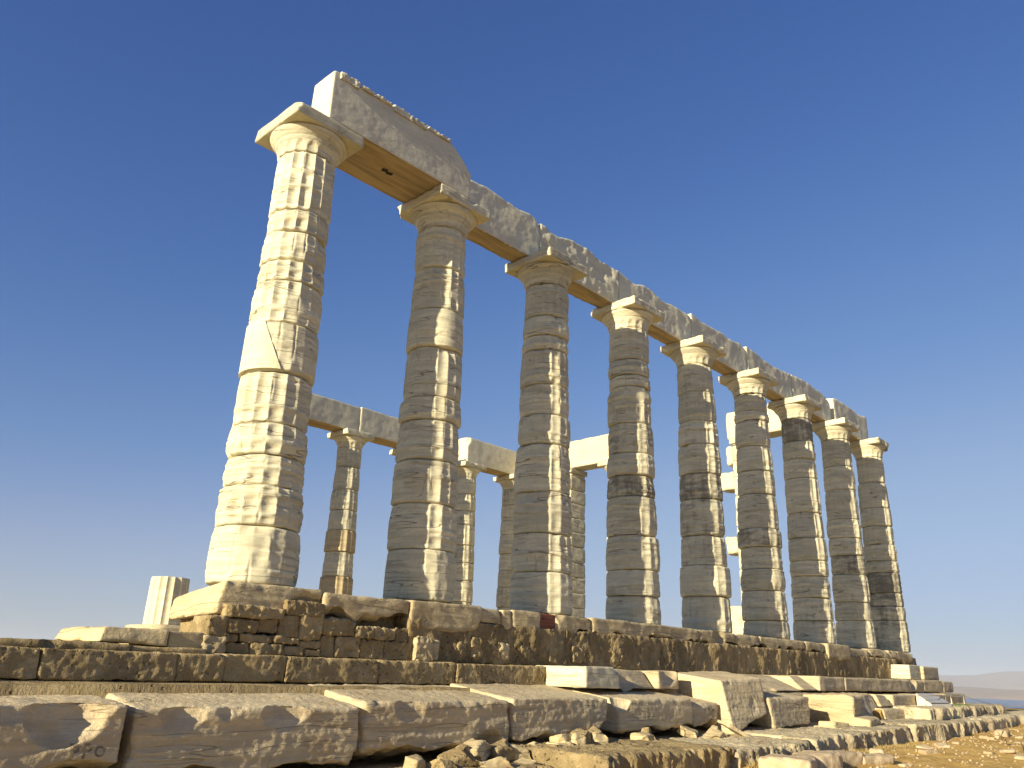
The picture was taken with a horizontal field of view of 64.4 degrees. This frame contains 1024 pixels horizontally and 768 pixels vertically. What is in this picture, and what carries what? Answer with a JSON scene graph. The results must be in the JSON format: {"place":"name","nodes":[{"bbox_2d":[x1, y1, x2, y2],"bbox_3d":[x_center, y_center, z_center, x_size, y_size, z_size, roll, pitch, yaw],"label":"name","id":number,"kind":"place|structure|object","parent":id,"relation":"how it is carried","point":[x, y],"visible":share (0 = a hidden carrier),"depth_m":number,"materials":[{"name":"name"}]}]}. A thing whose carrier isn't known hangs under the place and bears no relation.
{"place":"outdoors","nodes":[
{"label":"outdoors","id":0,"kind":"place"},
{"bbox_2d":[0,0,1023,674],"label":"sky","id":1,"kind":"structure","parent":0,"point":[834,189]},
{"bbox_2d":[597,460,607,538],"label":"column","id":2,"kind":"structure","parent":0,"point":[602,464],"depth_m":28.12,"materials":[{"name":"stone"}]},
{"bbox_2d":[569,434,608,470],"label":"architrave block","id":3,"kind":"structure","parent":2,"relation":"on","point":[586,454],"depth_m":28.95,"materials":[{"name":"stone"}]},
{"bbox_2d":[718,368,790,639],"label":"column","id":4,"kind":"structure","parent":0,"point":[763,587],"depth_m":18.51,"materials":[{"name":"stone"}]},
{"bbox_2d":[743,346,792,400],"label":"architrave block","id":5,"kind":"structure","parent":4,"relation":"on","point":[782,390],"depth_m":21.09,"materials":[{"name":"stone"}]},
{"bbox_2d":[743,708,1023,767],"bbox_3d":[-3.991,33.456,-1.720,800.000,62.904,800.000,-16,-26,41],"label":"ground","id":6,"kind":"structure","parent":0,"point":[939,759],"depth_m":12.24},
{"bbox_2d":[275,753,553,767],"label":"rock ledge","id":7,"kind":"object","parent":6,"relation":"on","point":[397,761],"visible":0.31,"depth_m":8.12,"materials":[{"name":"stone"}]},
{"bbox_2d":[0,695,127,767],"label":"marble block","id":8,"kind":"object","parent":7,"relation":"on","point":[59,731],"depth_m":5.88,"materials":[{"name":"stone"}]},
{"bbox_2d":[105,692,358,767],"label":"marble block","id":9,"kind":"object","parent":7,"relation":"on","point":[220,730],"depth_m":6.80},
{"bbox_2d":[306,683,508,756],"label":"marble block","id":10,"kind":"structure","parent":7,"relation":"on","point":[392,721],"depth_m":8.27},
{"bbox_2d":[403,754,426,767],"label":"loose stone","id":11,"kind":"object","parent":7,"relation":"on","point":[415,761],"visible":1,"depth_m":7.75,"materials":[{"name":"stone"}]},
{"bbox_2d":[437,744,477,767],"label":"loose stone","id":12,"kind":"object","parent":7,"relation":"on","point":[460,755],"visible":0.81,"depth_m":8.08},
{"bbox_2d":[455,738,490,761],"bbox_3d":[-0.405,3.818,8.408,0.323,0.217,0.412,-13,-7,13],"label":"loose stone","id":13,"kind":"object","parent":7,"relation":"on","point":[480,750],"visible":0.48,"depth_m":8.35,"materials":[{"name":"stone"}]},
{"bbox_2d":[476,756,513,767],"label":"loose stone","id":14,"kind":"object","parent":7,"relation":"on","point":[499,762],"visible":0.87,"depth_m":8.17,"materials":[{"name":"stone"}]},
{"bbox_2d":[487,738,514,761],"bbox_3d":[-0.113,3.911,8.609,0.185,0.206,0.294,-8,-4,44],"label":"loose stone","id":15,"kind":"object","parent":7,"relation":"on","point":[502,748],"visible":0.7,"depth_m":8.57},
{"bbox_2d":[0,614,956,767],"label":"temple platform","id":16,"kind":"structure","parent":6,"relation":"on","point":[28,688],"depth_m":7.52,"materials":[{"name":"stone"}]},
{"bbox_2d":[0,679,37,680],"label":"thin block","id":17,"kind":"structure","parent":16,"relation":"on","point":[16,680],"depth_m":6.65,"materials":[{"name":"stone"}]},
{"bbox_2d":[0,645,39,679],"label":"poros block","id":18,"kind":"structure","parent":17,"relation":"on","point":[18,662],"depth_m":6.63,"materials":[{"name":"stone"}]},
{"bbox_2d":[35,679,113,681],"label":"thin block","id":19,"kind":"structure","parent":16,"relation":"on","point":[86,681],"depth_m":7.01,"materials":[{"name":"stone"}]},
{"bbox_2d":[35,648,177,681],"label":"poros block","id":20,"kind":"structure","parent":19,"relation":"on","point":[80,664],"depth_m":7.09,"materials":[{"name":"stone"}]},
{"bbox_2d":[0,638,130,650],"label":"stone slab","id":21,"kind":"structure","parent":20,"relation":"on","point":[43,643],"depth_m":7.07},
{"bbox_2d":[143,576,189,625],"bbox_3d":[-8.735,5.510,20.586,0.954,1.172,0.956,-16,-26,41],"label":"column stump","id":22,"kind":"object","parent":16,"relation":"on","point":[164,592],"visible":0.73,"depth_m":20.24,"materials":[{"name":"stone"}]},
{"bbox_2d":[130,646,206,653],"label":"stone slab","id":23,"kind":"structure","parent":16,"relation":"on","point":[171,649],"depth_m":7.75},
{"bbox_2d":[54,626,168,645],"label":"stone slab","id":24,"kind":"structure","parent":23,"relation":"on","point":[142,636],"depth_m":7.67,"materials":[{"name":"stone"}]},
{"bbox_2d":[129,631,203,647],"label":"stone slab","id":25,"kind":"structure","parent":23,"relation":"on","point":[186,639],"depth_m":8.02,"materials":[{"name":"stone"}]},
{"bbox_2d":[114,681,305,684],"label":"thin block","id":26,"kind":"structure","parent":16,"relation":"on","point":[203,682],"depth_m":7.62,"materials":[{"name":"stone"}]},
{"bbox_2d":[173,652,225,681],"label":"poros block","id":27,"kind":"structure","parent":26,"relation":"on","point":[196,667],"depth_m":7.70,"materials":[{"name":"stone"}]},
{"bbox_2d":[169,581,321,619],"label":"marble slab","id":28,"kind":"structure","parent":16,"relation":"on","point":[210,600],"depth_m":8.75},
{"bbox_2d":[205,102,363,586],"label":"column","id":29,"kind":"structure","parent":28,"relation":"on","point":[255,537],"depth_m":9.84,"materials":[{"name":"stone"}]},
{"bbox_2d":[312,71,470,202],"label":"architrave block","id":30,"kind":"structure","parent":29,"relation":"on","point":[402,155],"depth_m":11.97,"materials":[{"name":"stone"}]},
{"bbox_2d":[209,653,286,681],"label":"poros block","id":31,"kind":"structure","parent":16,"relation":"on","point":[251,668],"depth_m":8.10,"materials":[{"name":"stone"}]},
{"bbox_2d":[319,428,374,594],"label":"column","id":32,"kind":"structure","parent":16,"relation":"on","point":[339,551],"depth_m":24.72,"materials":[{"name":"stone"}]},
{"bbox_2d":[308,394,359,431],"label":"architrave block","id":33,"kind":"structure","parent":32,"relation":"on","point":[329,414],"depth_m":25.15,"materials":[{"name":"stone"}]},
{"bbox_2d":[320,592,408,623],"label":"marble slab","id":34,"kind":"structure","parent":16,"relation":"on","point":[357,609],"depth_m":9.63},
{"bbox_2d":[320,683,448,685],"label":"thin block","id":35,"kind":"structure","parent":16,"relation":"on","point":[350,683],"depth_m":8.90,"materials":[{"name":"stone"}]},
{"bbox_2d":[281,656,378,683],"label":"poros block","id":36,"kind":"structure","parent":35,"relation":"on","point":[324,670],"depth_m":8.71,"materials":[{"name":"stone"}]},
{"bbox_2d":[377,659,455,684],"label":"poros block","id":37,"kind":"structure","parent":35,"relation":"on","point":[408,672],"depth_m":9.53,"materials":[{"name":"stone"}]},
{"bbox_2d":[444,663,481,684],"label":"poros block","id":38,"kind":"structure","parent":35,"relation":"on","point":[466,673],"depth_m":10.10,"materials":[{"name":"stone"}]},
{"bbox_2d":[481,664,545,684],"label":"poros block","id":39,"kind":"structure","parent":35,"relation":"on","point":[517,674],"depth_m":10.68,"materials":[{"name":"stone"}]},
{"bbox_2d":[389,449,395,455],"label":"column","id":40,"kind":"structure","parent":16,"relation":"on","point":[392,452],"depth_m":27.46,"materials":[{"name":"stone"}]},
{"bbox_2d":[359,407,399,448],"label":"architrave block","id":41,"kind":"structure","parent":40,"relation":"on","point":[383,429],"depth_m":26.39,"materials":[{"name":"stone"}]},
{"bbox_2d":[395,600,482,631],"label":"marble slab","id":42,"kind":"structure","parent":16,"relation":"on","point":[444,617],"depth_m":10.47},
{"bbox_2d":[383,183,490,603],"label":"column","id":43,"kind":"structure","parent":42,"relation":"on","point":[444,219],"depth_m":11.60,"materials":[{"name":"stone"}]},
{"bbox_2d":[467,180,539,261],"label":"architrave block","id":44,"kind":"structure","parent":43,"relation":"on","point":[508,231],"depth_m":14.19,"materials":[{"name":"stone"}]},
{"bbox_2d":[452,461,486,604],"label":"column","id":45,"kind":"structure","parent":16,"relation":"on","point":[468,473],"depth_m":28.20,"materials":[{"name":"stone"}]},
{"bbox_2d":[480,608,500,623],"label":"marble slab","id":46,"kind":"structure","parent":16,"relation":"on","point":[491,616],"depth_m":11.11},
{"bbox_2d":[493,474,514,609],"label":"column","id":47,"kind":"structure","parent":16,"relation":"on","point":[506,482],"depth_m":29.91,"materials":[{"name":"stone"}]},
{"bbox_2d":[458,437,515,475],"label":"architrave block","id":48,"kind":"structure","parent":47,"relation":"on","point":[497,460],"depth_m":29.84,"materials":[{"name":"stone"}]},
{"bbox_2d":[510,610,540,627],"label":"marble slab","id":49,"kind":"structure","parent":16,"relation":"on","point":[523,618],"depth_m":11.56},
{"bbox_2d":[191,599,896,678],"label":"poros wall","id":50,"kind":"structure","parent":16,"relation":"on","point":[299,628],"depth_m":10.92,"materials":[{"name":"stone"}]},
{"bbox_2d":[550,614,590,640],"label":"marble slab","id":51,"kind":"structure","parent":16,"relation":"on","point":[568,623],"depth_m":12.28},
{"bbox_2d":[505,247,587,615],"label":"column","id":52,"kind":"structure","parent":51,"relation":"on","point":[541,568],"depth_m":13.31,"materials":[{"name":"stone"}]},
{"bbox_2d":[538,224,619,307],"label":"architrave block","id":53,"kind":"structure","parent":52,"relation":"on","point":[598,286],"depth_m":15.83,"materials":[{"name":"stone"}]},
{"bbox_2d":[570,467,586,617],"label":"wall pier","id":54,"kind":"structure","parent":16,"relation":"on","point":[577,495],"depth_m":28.65,"materials":[{"name":"stone"}]},
{"bbox_2d":[580,617,698,641],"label":"marble slab","id":55,"kind":"structure","parent":16,"relation":"on","point":[604,626],"depth_m":13.52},
{"bbox_2d":[591,295,664,624],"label":"column","id":56,"kind":"structure","parent":55,"relation":"on","point":[632,557],"depth_m":15.05,"materials":[{"name":"stone"}]},
{"bbox_2d":[618,272,690,344],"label":"architrave block","id":57,"kind":"structure","parent":56,"relation":"on","point":[674,326],"depth_m":17.58,"materials":[{"name":"stone"}]},
{"bbox_2d":[689,630,734,643],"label":"marble slab","id":58,"kind":"structure","parent":16,"relation":"on","point":[710,636],"depth_m":15.28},
{"bbox_2d":[660,335,731,632],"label":"column","id":59,"kind":"structure","parent":58,"relation":"on","point":[705,587],"depth_m":16.79,"materials":[{"name":"stone"}]},
{"bbox_2d":[687,313,746,374],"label":"architrave block","id":60,"kind":"structure","parent":59,"relation":"on","point":[733,361],"depth_m":19.38,"materials":[{"name":"stone"}]},
{"bbox_2d":[730,606,742,634],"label":"wall block","id":61,"kind":"structure","parent":16,"relation":"on","point":[736,619],"depth_m":23.43,"materials":[{"name":"stone"}]},
{"bbox_2d":[729,438,744,627],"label":"wall pier","id":62,"kind":"structure","parent":16,"relation":"on","point":[734,449],"depth_m":24.57,"materials":[{"name":"stone"}]},
{"bbox_2d":[720,472,734,492],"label":"wall block","id":63,"kind":"structure","parent":62,"relation":"attached to","point":[727,481],"depth_m":24.83,"materials":[{"name":"stone"}]},
{"bbox_2d":[726,408,781,439],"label":"architrave block","id":64,"kind":"structure","parent":62,"relation":"on","point":[774,426],"depth_m":24.51,"materials":[{"name":"stone"}]},
{"bbox_2d":[728,634,758,646],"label":"marble slab","id":65,"kind":"structure","parent":16,"relation":"on","point":[746,640],"depth_m":15.98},
{"bbox_2d":[758,636,804,649],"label":"marble slab","id":66,"kind":"structure","parent":16,"relation":"on","point":[773,643],"depth_m":17.02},
{"bbox_2d":[768,675,816,690],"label":"step block","id":67,"kind":"structure","parent":16,"relation":"on","point":[797,682],"depth_m":15.28,"materials":[{"name":"stone"}]},
{"bbox_2d":[785,675,844,690],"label":"step block","id":68,"kind":"structure","parent":16,"relation":"on","point":[821,683],"depth_m":15.71,"materials":[{"name":"stone"}]},
{"bbox_2d":[820,643,850,660],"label":"marble slab","id":69,"kind":"structure","parent":16,"relation":"on","point":[839,652],"depth_m":18.85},
{"bbox_2d":[767,394,836,643],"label":"column","id":70,"kind":"structure","parent":69,"relation":"on","point":[813,617],"depth_m":20.26,"materials":[{"name":"stone"}]},
{"bbox_2d":[852,648,888,657],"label":"marble slab","id":71,"kind":"structure","parent":16,"relation":"on","point":[878,653],"depth_m":20.66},
{"bbox_2d":[811,417,876,648],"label":"column","id":72,"kind":"structure","parent":71,"relation":"on","point":[852,611],"depth_m":21.98,"materials":[{"name":"stone"}]},
{"bbox_2d":[791,375,830,422],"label":"architrave block","id":73,"kind":"structure","parent":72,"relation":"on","point":[800,387],"depth_m":22.78,"materials":[{"name":"stone"}]},
{"bbox_2d":[826,398,868,441],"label":"architrave block","id":74,"kind":"structure","parent":72,"relation":"on","point":[838,409],"depth_m":24.55,"materials":[{"name":"stone"}]},
{"bbox_2d":[884,650,912,664],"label":"marble slab","id":75,"kind":"structure","parent":16,"relation":"on","point":[902,658],"depth_m":21.88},
{"bbox_2d":[850,437,910,652],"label":"column","id":76,"kind":"structure","parent":75,"relation":"on","point":[886,603],"depth_m":23.72,"materials":[{"name":"stone"}]},
{"bbox_2d":[906,666,938,679],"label":"step block","id":77,"kind":"structure","parent":16,"relation":"on","point":[928,673],"depth_m":21.48,"materials":[{"name":"stone"}]},
{"bbox_2d":[508,732,734,767],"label":"rock ledge","id":78,"kind":"object","parent":6,"relation":"on","point":[620,751],"visible":0.63,"depth_m":8.92,"materials":[{"name":"stone"}]},
{"bbox_2d":[449,683,606,741],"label":"marble block","id":79,"kind":"structure","parent":78,"relation":"on","point":[542,712],"depth_m":9.64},
{"bbox_2d":[557,687,692,733],"bbox_3d":[1.534,4.554,11.395,1.094,0.596,2.030,-16,-26,41],"label":"marble block","id":80,"kind":"object","parent":78,"relation":"on","point":[634,709],"depth_m":11.02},
{"bbox_2d":[536,665,618,688],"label":"step block","id":81,"kind":"structure","parent":80,"relation":"on","point":[581,676],"depth_m":10.89,"materials":[{"name":"stone"}]},
{"bbox_2d":[614,669,652,691],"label":"step block","id":82,"kind":"structure","parent":80,"relation":"on","point":[629,680],"depth_m":11.74,"materials":[{"name":"stone"}]},
{"bbox_2d":[626,729,809,767],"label":"rock ledge","id":83,"kind":"object","parent":6,"relation":"on","point":[749,749],"visible":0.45,"depth_m":10.91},
{"bbox_2d":[660,689,717,726],"bbox_3d":[2.465,4.916,12.336,1.076,0.569,0.732,-16,-26,41],"label":"marble block","id":84,"kind":"object","parent":83,"relation":"on","point":[704,711],"depth_m":12.02,"materials":[{"name":"stone"}]},
{"bbox_2d":[632,670,677,688],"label":"step block","id":85,"kind":"structure","parent":84,"relation":"on","point":[657,679],"depth_m":12.23,"materials":[{"name":"stone"}]},
{"bbox_2d":[669,671,766,733],"bbox_3d":[3.448,5.106,13.115,1.117,0.909,1.700,-16,-26,41],"label":"marble block","id":86,"kind":"object","parent":83,"relation":"on","point":[738,699],"depth_m":12.58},
{"bbox_2d":[693,724,878,750],"bbox_3d":[4.320,5.880,12.863,2.214,0.873,2.530,-16,-26,41],"label":"rock ledge","id":87,"kind":"object","parent":6,"relation":"on","point":[821,738],"visible":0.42,"depth_m":12.41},
{"bbox_2d":[749,693,809,728],"bbox_3d":[4.330,5.520,13.857,1.043,0.578,1.666,-16,-26,41],"label":"marble block","id":88,"kind":"object","parent":87,"relation":"on","point":[783,710],"depth_m":13.33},
{"bbox_2d":[792,750,842,767],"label":"ground stone","id":89,"kind":"object","parent":6,"relation":"on","point":[828,759],"visible":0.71,"depth_m":10.17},
{"bbox_2d":[746,741,933,767],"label":"dry grass","id":90,"kind":"structure","parent":6,"relation":"on","point":[866,751],"depth_m":12.65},
{"bbox_2d":[826,750,863,765],"bbox_3d":[4.394,5.065,10.952,0.554,0.243,0.431,13,-23,-29],"label":"ground stone","id":91,"kind":"object","parent":6,"relation":"on","point":[851,758],"visible":0.39,"depth_m":10.83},
{"bbox_2d":[801,722,912,745],"bbox_3d":[5.750,6.390,14.368,2.129,0.807,1.846,-16,-26,41],"label":"rock ledge","id":92,"kind":"object","parent":6,"relation":"on","point":[885,734],"visible":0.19,"depth_m":13.78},
{"bbox_2d":[782,690,864,724],"bbox_3d":[5.844,6.016,15.093,1.471,0.610,1.286,-16,-26,41],"label":"marble block","id":93,"kind":"object","parent":92,"relation":"on","point":[841,707],"depth_m":14.52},
{"bbox_2d":[851,716,880,726],"bbox_3d":[6.266,5.987,14.374,0.334,0.196,0.730,-6,-17,37],"label":"loose stone","id":94,"kind":"object","parent":92,"relation":"on","point":[869,721],"visible":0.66,"depth_m":14.16,"materials":[{"name":"stone"}]},
{"bbox_2d":[862,753,894,764],"bbox_3d":[4.926,5.148,11.136,0.605,0.167,0.336,10,-21,-23],"label":"ground stone","id":95,"kind":"object","parent":6,"relation":"on","point":[878,758],"visible":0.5,"depth_m":11.02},
{"bbox_2d":[880,719,950,741],"bbox_3d":[6.924,6.789,15.460,2.265,0.842,1.545,-16,-26,41],"label":"rock ledge","id":96,"kind":"object","parent":6,"relation":"on","point":[924,731],"visible":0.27,"depth_m":14.80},
{"bbox_2d":[765,692,820,695],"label":"core block","id":97,"kind":"structure","parent":96,"relation":"on","point":[796,693],"depth_m":14.72,"materials":[{"name":"stone"}]},
{"bbox_2d":[741,674,799,691],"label":"step block","id":98,"kind":"structure","parent":97,"relation":"on","point":[770,684],"depth_m":14.67,"materials":[{"name":"stone"}]},
{"bbox_2d":[813,691,877,716],"bbox_3d":[6.735,6.461,16.242,1.099,0.626,1.255,-16,-26,41],"label":"marble block","id":99,"kind":"object","parent":96,"relation":"on","point":[869,705],"depth_m":16.11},
{"bbox_2d":[844,678,868,690],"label":"step block","id":100,"kind":"structure","parent":99,"relation":"on","point":[855,684],"depth_m":16.67,"materials":[{"name":"stone"}]},
{"bbox_2d":[890,718,984,737],"bbox_3d":[8.351,7.297,16.914,2.243,0.743,2.744,-16,-26,41],"label":"rock ledge","id":101,"kind":"object","parent":6,"relation":"on","point":[960,727],"visible":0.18,"depth_m":16.30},
{"bbox_2d":[875,707,904,719],"bbox_3d":[7.654,6.829,16.829,0.909,0.343,1.708,-16,-26,41],"label":"marble block","id":102,"kind":"object","parent":101,"relation":"on","point":[891,713],"depth_m":16.30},
{"bbox_2d":[889,705,968,719],"bbox_3d":[8.744,7.163,17.744,1.796,0.367,2.742,-16,-26,41],"label":"rock ledge","id":103,"kind":"object","parent":101,"relation":"on","point":[930,712],"visible":0.3,"depth_m":16.64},
{"bbox_2d":[876,693,915,705],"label":"step block","id":104,"kind":"structure","parent":103,"relation":"on","point":[900,700],"depth_m":17.31,"materials":[{"name":"stone"}]},
{"bbox_2d":[876,692,944,704],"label":"step block","id":105,"kind":"structure","parent":103,"relation":"on","point":[939,695],"depth_m":18.38,"materials":[{"name":"stone"}]},
{"bbox_2d":[866,678,908,691],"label":"step block","id":106,"kind":"structure","parent":105,"relation":"on","point":[885,685],"depth_m":17.87,"materials":[{"name":"stone"}]},
{"bbox_2d":[916,693,951,706],"bbox_3d":[9.259,6.941,17.857,1.248,0.265,0.467,18,-25,-39],"label":"marble block","id":107,"kind":"object","parent":103,"relation":"on","point":[930,701],"visible":0.85,"depth_m":17.74,"materials":[{"name":"white stone"}]},
{"bbox_2d":[966,715,1015,730],"bbox_3d":[10.174,7.996,18.784,2.173,0.778,2.742,-16,-26,41],"label":"rock ledge","id":108,"kind":"object","parent":6,"relation":"on","point":[992,722],"visible":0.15,"depth_m":18.06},
{"bbox_2d":[953,703,1005,715],"bbox_3d":[10.640,7.896,19.676,1.730,0.384,2.939,-16,-26,41],"label":"rock ledge","id":109,"kind":"object","parent":108,"relation":"on","point":[975,709],"visible":0.2,"depth_m":19.15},
{"bbox_2d":[904,692,965,703],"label":"step block","id":110,"kind":"structure","parent":109,"relation":"on","point":[955,700],"depth_m":19.82,"materials":[{"name":"stone"}]},
{"bbox_2d":[922,680,942,691],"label":"step block","id":111,"kind":"structure","parent":110,"relation":"on","point":[932,685],"depth_m":19.92,"materials":[{"name":"stone"}]},
{"bbox_2d":[890,664,920,679],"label":"step block","id":112,"kind":"structure","parent":111,"relation":"on","point":[905,671],"depth_m":20.87,"materials":[{"name":"stone"}]},
{"bbox_2d":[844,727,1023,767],"bbox_3d":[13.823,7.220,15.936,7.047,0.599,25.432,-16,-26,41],"label":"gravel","id":113,"kind":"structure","parent":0,"point":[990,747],"depth_m":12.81,"materials":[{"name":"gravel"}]},
{"bbox_2d":[938,671,1023,689],"bbox_3d":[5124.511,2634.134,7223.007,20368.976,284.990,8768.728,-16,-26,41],"label":"hills","id":114,"kind":"structure","parent":0,"point":[1012,680],"depth_m":8395.95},
{"bbox_2d":[939,686,1023,699],"bbox_3d":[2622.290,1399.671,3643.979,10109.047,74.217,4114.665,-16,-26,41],"label":"coast","id":115,"kind":"structure","parent":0,"point":[986,693],"depth_m":4473.98},
{"bbox_2d":[965,698,1023,708],"bbox_3d":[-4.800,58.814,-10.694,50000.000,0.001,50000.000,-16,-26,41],"label":"sea","id":116,"kind":"structure","parent":0,"point":[1011,703],"depth_m":3412.04,"materials":[{"name":"liquid"}]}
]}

